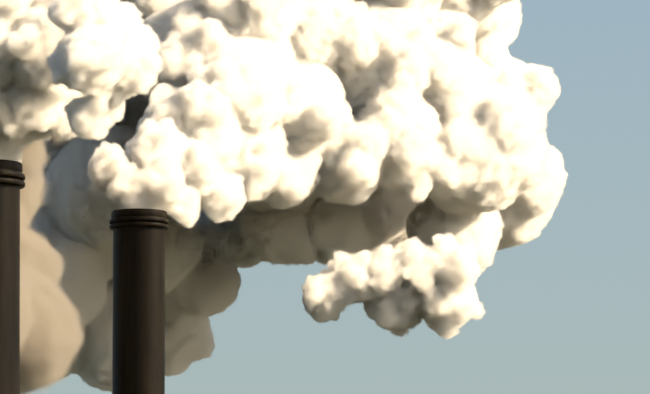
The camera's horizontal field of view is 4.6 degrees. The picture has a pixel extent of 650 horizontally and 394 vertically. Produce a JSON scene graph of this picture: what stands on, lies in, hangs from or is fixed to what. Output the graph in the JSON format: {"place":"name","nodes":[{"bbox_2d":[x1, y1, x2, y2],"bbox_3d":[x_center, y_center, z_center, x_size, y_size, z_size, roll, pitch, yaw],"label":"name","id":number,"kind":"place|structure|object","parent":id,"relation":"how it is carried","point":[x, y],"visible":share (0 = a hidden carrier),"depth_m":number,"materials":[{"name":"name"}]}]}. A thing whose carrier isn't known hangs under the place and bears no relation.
{"place":"outdoors","nodes":[
{"label":"outdoors","id":0,"kind":"place"},
{"bbox_2d":[0,0,649,393],"label":"sky","id":1,"kind":"structure","parent":0,"point":[357,196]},
{"label":"ground","id":2,"kind":"structure","parent":0,"visible":0},
{"bbox_2d":[0,159,24,393],"bbox_3d":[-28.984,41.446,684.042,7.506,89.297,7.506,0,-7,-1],"label":"smokestack","id":3,"kind":"object","parent":2,"relation":"on","point":[12,179],"visible":1,"depth_m":686.47,"materials":[{"name":"metal"}]},
{"bbox_2d":[109,208,168,393],"bbox_3d":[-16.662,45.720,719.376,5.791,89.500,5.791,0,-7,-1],"label":"smokestack","id":4,"kind":"object","parent":2,"relation":"on","point":[138,352],"visible":1,"depth_m":722.04,"materials":[{"name":"metal"}]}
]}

